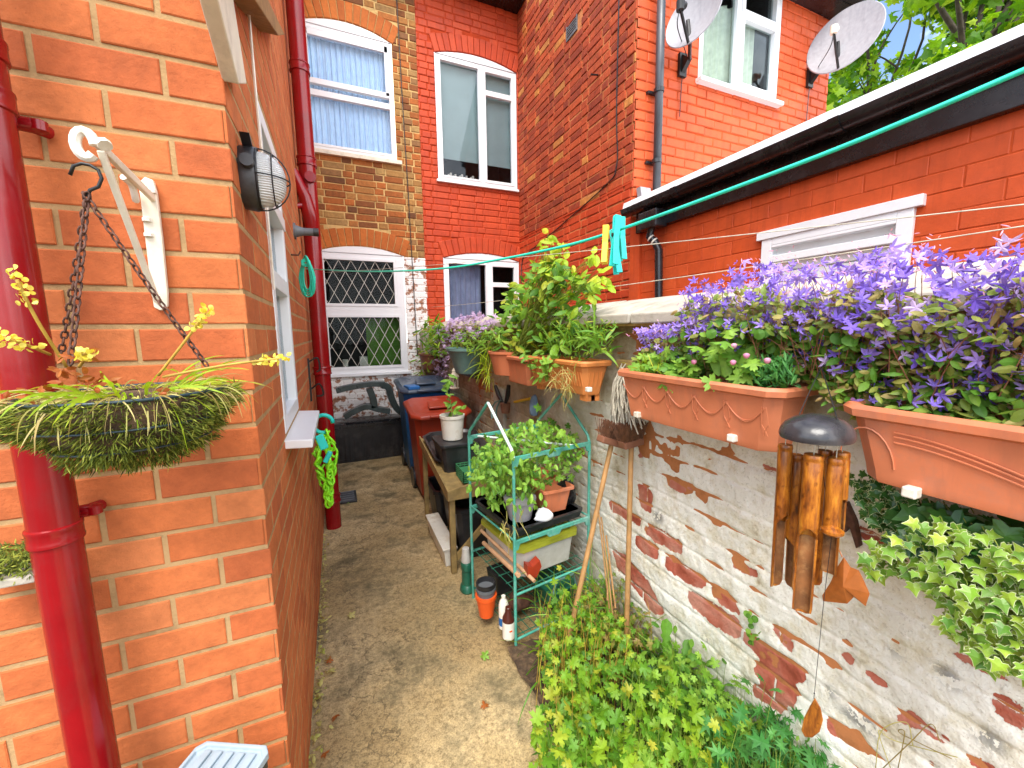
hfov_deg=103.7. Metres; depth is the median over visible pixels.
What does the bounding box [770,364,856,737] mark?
wind chime
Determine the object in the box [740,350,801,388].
sedum
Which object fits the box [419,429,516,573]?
potting table
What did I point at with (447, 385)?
young plant
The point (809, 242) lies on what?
shuttered window
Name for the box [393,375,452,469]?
wheelie bin
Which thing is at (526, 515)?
plant pot
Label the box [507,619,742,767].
flower bed soil
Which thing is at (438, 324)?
ferny plant
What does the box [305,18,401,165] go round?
window
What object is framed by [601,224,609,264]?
clothes peg
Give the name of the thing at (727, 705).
weed
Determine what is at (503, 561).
stick
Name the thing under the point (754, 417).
plant trough
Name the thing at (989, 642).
ivy
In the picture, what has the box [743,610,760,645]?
wall weed
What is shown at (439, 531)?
plastic trough
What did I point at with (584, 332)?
spiky plant
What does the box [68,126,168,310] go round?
basket bracket
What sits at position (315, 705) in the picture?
wall foot weeds
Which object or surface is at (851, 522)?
iron bracket
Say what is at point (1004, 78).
washing line
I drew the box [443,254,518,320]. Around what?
window
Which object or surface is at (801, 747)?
weed
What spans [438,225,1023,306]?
wire
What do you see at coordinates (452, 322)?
mauve flowering plant
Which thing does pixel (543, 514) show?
crumpled paper
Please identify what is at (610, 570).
garden cane
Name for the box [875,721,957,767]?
dry vine
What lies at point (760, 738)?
weed
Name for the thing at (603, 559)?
garden cane
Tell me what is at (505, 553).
stick
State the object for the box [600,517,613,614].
garden cane
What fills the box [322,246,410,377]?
window
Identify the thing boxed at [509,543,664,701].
grass clump
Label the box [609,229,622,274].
clothes peg
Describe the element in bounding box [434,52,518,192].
window
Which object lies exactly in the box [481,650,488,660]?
fallen leaf
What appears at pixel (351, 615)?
fallen leaf
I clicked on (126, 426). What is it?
hanging basket
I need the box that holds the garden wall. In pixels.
[420,255,1023,767]
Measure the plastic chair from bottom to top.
0.438 m
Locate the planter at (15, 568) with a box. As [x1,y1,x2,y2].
[0,538,33,588]
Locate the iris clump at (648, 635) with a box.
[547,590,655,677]
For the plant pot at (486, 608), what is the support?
on the garden rack
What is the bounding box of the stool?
[179,741,268,767]
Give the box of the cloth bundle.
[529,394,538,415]
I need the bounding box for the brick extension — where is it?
[620,23,1023,300]
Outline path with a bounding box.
[308,456,582,767]
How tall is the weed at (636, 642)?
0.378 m
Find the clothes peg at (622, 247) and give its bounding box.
[619,216,626,261]
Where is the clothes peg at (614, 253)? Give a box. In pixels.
[609,214,620,266]
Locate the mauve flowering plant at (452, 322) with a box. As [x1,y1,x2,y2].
[429,311,499,378]
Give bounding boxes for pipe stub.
[293,223,318,238]
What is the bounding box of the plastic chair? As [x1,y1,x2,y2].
[335,381,400,418]
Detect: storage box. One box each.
[431,432,479,472]
[481,516,576,577]
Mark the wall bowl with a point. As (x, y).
(460, 357)
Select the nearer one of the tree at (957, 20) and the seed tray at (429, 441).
the seed tray at (429, 441)
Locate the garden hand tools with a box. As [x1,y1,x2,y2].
[491,385,510,419]
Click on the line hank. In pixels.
(312, 286)
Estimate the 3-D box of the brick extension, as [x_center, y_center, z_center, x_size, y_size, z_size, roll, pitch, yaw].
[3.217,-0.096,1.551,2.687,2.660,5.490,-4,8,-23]
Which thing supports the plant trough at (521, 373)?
attached to the garden wall
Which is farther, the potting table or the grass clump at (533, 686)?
the potting table
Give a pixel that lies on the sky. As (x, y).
(897, 36)
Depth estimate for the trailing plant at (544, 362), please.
2.15 m
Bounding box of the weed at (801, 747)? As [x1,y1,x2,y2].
[774,735,807,767]
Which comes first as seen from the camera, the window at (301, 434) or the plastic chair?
the window at (301, 434)
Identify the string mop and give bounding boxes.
[610,359,644,433]
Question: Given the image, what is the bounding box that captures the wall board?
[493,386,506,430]
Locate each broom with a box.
[563,417,621,658]
[610,419,648,654]
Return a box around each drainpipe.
[0,17,120,767]
[285,0,341,529]
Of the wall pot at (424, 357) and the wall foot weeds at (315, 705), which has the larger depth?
the wall pot at (424, 357)
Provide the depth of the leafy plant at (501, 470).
1.87 m
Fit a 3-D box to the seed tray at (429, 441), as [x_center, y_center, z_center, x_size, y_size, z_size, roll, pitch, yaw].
[-0.404,0.464,2.985,0.431,0.124,0.566,-4,8,-23]
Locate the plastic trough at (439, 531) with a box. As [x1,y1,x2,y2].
[426,513,457,566]
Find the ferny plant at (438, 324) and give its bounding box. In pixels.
[410,314,449,375]
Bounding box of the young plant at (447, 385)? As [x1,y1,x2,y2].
[440,374,465,416]
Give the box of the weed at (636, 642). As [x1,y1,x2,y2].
[574,568,659,677]
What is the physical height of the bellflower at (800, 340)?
0.392 m
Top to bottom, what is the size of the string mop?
0.361 m
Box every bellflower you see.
[626,318,720,376]
[667,245,914,400]
[809,225,1023,425]
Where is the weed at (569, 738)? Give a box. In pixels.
[528,655,736,767]
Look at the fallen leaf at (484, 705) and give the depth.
1.59 m
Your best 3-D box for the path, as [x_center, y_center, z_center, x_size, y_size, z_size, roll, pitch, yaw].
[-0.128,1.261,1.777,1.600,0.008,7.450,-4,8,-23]
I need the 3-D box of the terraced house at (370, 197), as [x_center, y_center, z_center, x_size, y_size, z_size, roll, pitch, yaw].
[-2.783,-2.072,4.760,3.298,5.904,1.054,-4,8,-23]
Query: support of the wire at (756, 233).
attached to the brick house at (205, 570)
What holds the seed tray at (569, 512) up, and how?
on the garden rack
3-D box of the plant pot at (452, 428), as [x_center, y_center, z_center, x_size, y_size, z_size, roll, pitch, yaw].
[-0.406,0.290,2.737,0.170,0.168,0.170,-4,8,-23]
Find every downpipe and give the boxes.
[638,208,666,297]
[644,0,665,189]
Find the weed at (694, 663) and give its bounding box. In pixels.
[636,621,733,727]
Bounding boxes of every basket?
[0,162,290,478]
[456,458,511,482]
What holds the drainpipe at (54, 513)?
attached to the brick house at (205, 570)
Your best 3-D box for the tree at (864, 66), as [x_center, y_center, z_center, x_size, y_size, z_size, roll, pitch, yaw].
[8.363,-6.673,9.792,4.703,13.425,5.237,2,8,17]
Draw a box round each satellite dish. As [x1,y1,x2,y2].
[666,0,721,116]
[806,0,885,120]
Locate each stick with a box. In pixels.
[480,529,535,582]
[482,541,520,577]
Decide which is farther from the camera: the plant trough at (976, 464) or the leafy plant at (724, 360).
the leafy plant at (724, 360)
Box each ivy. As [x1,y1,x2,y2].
[849,470,919,538]
[856,515,1023,687]
[879,497,1023,584]
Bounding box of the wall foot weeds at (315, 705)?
[308,534,332,767]
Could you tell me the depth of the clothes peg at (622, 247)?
0.63 m
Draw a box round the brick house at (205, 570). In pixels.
[0,0,324,767]
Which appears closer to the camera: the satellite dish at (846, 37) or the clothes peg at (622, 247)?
the clothes peg at (622, 247)
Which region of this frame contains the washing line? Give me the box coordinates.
[304,67,1023,271]
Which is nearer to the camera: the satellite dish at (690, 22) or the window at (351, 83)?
the satellite dish at (690, 22)
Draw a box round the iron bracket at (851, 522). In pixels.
[844,501,862,547]
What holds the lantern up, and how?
hanging from the garden wall
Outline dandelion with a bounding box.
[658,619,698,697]
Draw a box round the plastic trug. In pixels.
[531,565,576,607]
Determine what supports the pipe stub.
attached to the brick house at (205, 570)
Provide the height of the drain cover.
0.022 m
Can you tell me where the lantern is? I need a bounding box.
[449,368,458,388]
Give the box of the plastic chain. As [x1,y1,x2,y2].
[311,413,337,508]
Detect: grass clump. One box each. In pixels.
[508,579,627,722]
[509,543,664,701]
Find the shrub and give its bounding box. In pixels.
[486,228,615,356]
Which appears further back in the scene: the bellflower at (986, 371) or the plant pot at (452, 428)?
the plant pot at (452, 428)
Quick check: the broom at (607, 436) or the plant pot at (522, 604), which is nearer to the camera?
the broom at (607, 436)
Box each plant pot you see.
[439,412,464,440]
[475,591,496,618]
[476,576,495,598]
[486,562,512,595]
[504,491,535,521]
[508,590,532,611]
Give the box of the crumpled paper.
[534,507,552,521]
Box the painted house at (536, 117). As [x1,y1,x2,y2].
[414,0,866,324]
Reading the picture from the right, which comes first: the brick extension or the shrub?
the brick extension
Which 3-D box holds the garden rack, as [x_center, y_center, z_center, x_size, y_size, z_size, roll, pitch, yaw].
[0.082,0.636,2.107,0.460,1.148,0.459,-5,9,-32]
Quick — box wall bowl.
[446,347,485,373]
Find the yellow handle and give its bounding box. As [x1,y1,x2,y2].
[513,397,530,402]
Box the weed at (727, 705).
[617,635,752,764]
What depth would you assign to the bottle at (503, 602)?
1.90 m
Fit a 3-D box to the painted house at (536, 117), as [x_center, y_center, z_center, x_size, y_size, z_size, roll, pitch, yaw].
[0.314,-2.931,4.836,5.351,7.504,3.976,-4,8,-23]
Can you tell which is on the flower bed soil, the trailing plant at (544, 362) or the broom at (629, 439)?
the broom at (629, 439)
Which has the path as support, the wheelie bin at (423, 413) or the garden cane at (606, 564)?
the wheelie bin at (423, 413)
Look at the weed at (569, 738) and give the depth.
1.20 m
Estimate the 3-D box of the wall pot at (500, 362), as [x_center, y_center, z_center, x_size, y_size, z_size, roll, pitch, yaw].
[-0.032,-0.141,2.674,0.252,0.156,0.312,-4,8,-23]
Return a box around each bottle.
[460,546,471,594]
[499,594,508,629]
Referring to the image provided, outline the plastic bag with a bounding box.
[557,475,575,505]
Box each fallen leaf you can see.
[348,611,354,618]
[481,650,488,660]
[481,699,488,708]
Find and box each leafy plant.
[464,403,584,555]
[621,351,700,392]
[655,326,770,391]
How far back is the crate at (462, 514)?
2.62 m
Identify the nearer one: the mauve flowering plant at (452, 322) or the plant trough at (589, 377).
the plant trough at (589, 377)
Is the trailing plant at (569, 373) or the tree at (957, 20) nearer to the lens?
the trailing plant at (569, 373)
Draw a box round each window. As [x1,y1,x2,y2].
[258,102,318,448]
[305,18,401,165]
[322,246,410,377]
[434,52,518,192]
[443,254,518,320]
[695,0,783,107]
[756,193,926,285]
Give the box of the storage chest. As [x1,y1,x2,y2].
[334,414,403,463]
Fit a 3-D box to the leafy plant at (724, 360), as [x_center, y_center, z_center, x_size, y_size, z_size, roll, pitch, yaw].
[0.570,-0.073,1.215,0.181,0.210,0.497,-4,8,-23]
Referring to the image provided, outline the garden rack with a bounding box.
[467,393,590,645]
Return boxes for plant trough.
[506,355,536,385]
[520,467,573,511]
[528,355,611,401]
[618,368,818,451]
[840,399,1023,521]
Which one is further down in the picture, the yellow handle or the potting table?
the potting table
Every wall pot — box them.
[419,353,442,369]
[488,350,518,375]
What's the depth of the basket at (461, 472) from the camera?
2.56 m
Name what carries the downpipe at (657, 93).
attached to the painted house at (536, 117)
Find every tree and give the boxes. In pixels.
[826,0,966,111]
[884,0,1023,78]
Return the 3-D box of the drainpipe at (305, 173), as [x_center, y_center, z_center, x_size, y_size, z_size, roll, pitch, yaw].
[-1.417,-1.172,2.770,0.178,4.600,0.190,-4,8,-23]
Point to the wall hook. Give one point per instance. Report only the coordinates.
(309, 374)
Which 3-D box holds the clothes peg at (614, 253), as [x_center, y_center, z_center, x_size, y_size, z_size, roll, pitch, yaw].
[0.155,-0.214,0.600,0.017,0.076,0.020,-3,8,-14]
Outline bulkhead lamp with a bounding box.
[236,131,290,211]
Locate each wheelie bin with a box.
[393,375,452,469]
[403,395,471,495]
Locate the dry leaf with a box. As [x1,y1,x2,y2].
[822,550,869,605]
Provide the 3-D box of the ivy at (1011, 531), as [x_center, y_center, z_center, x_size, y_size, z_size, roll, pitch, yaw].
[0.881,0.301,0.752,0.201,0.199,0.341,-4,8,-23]
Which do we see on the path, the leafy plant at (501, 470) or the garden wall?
the garden wall
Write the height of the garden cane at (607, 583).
0.147 m
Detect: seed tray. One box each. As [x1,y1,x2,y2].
[423,428,492,462]
[475,492,582,536]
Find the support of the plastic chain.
hanging from the brick house at (205, 570)
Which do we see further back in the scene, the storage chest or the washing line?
the storage chest
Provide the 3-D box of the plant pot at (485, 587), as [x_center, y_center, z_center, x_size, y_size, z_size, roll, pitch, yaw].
[-0.130,1.047,2.008,0.100,0.125,0.100,-4,8,-23]
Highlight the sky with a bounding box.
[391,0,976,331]
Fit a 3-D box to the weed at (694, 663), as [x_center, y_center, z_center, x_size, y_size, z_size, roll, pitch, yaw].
[0.563,1.096,1.564,0.265,0.353,0.489,-4,8,-23]
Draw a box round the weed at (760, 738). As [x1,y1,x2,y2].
[697,673,840,767]
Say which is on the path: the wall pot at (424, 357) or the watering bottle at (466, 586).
the watering bottle at (466, 586)
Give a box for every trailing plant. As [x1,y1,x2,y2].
[446,323,510,354]
[467,347,559,393]
[543,363,576,405]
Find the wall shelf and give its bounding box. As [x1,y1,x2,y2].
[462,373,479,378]
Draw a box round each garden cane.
[596,499,610,611]
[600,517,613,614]
[605,535,615,607]
[606,553,609,600]
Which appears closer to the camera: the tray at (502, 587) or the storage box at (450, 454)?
the tray at (502, 587)
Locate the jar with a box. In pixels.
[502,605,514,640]
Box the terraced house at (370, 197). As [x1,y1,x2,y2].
[304,0,428,443]
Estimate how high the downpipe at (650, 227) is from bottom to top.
0.937 m
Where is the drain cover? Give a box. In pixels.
[340,490,356,504]
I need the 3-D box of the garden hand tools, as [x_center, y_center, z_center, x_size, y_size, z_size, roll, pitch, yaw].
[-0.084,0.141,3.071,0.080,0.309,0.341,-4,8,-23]
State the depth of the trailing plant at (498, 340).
3.06 m
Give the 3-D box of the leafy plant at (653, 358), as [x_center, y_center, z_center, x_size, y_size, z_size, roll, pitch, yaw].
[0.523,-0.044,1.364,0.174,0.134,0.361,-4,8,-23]
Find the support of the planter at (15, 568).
attached to the brick house at (205, 570)
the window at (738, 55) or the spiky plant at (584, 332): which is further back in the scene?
the window at (738, 55)
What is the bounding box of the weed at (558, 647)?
[534,565,635,744]
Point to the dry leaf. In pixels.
(847, 584)
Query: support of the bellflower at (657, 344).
on the plant trough at (754, 417)
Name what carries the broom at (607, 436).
on the flower bed soil
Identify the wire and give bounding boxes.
[323,204,1023,272]
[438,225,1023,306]
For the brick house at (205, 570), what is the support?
on the ground
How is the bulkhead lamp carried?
attached to the brick house at (205, 570)
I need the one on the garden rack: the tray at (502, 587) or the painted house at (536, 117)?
the tray at (502, 587)
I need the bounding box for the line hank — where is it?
[291,251,315,297]
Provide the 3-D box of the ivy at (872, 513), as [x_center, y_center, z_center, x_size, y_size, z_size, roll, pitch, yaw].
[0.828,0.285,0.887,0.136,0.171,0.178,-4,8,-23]
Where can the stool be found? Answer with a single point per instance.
(209, 754)
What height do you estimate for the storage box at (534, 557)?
0.173 m
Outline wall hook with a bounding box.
[307,357,323,400]
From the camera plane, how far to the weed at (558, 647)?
1.52 m
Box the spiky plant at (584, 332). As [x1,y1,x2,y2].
[539,304,624,410]

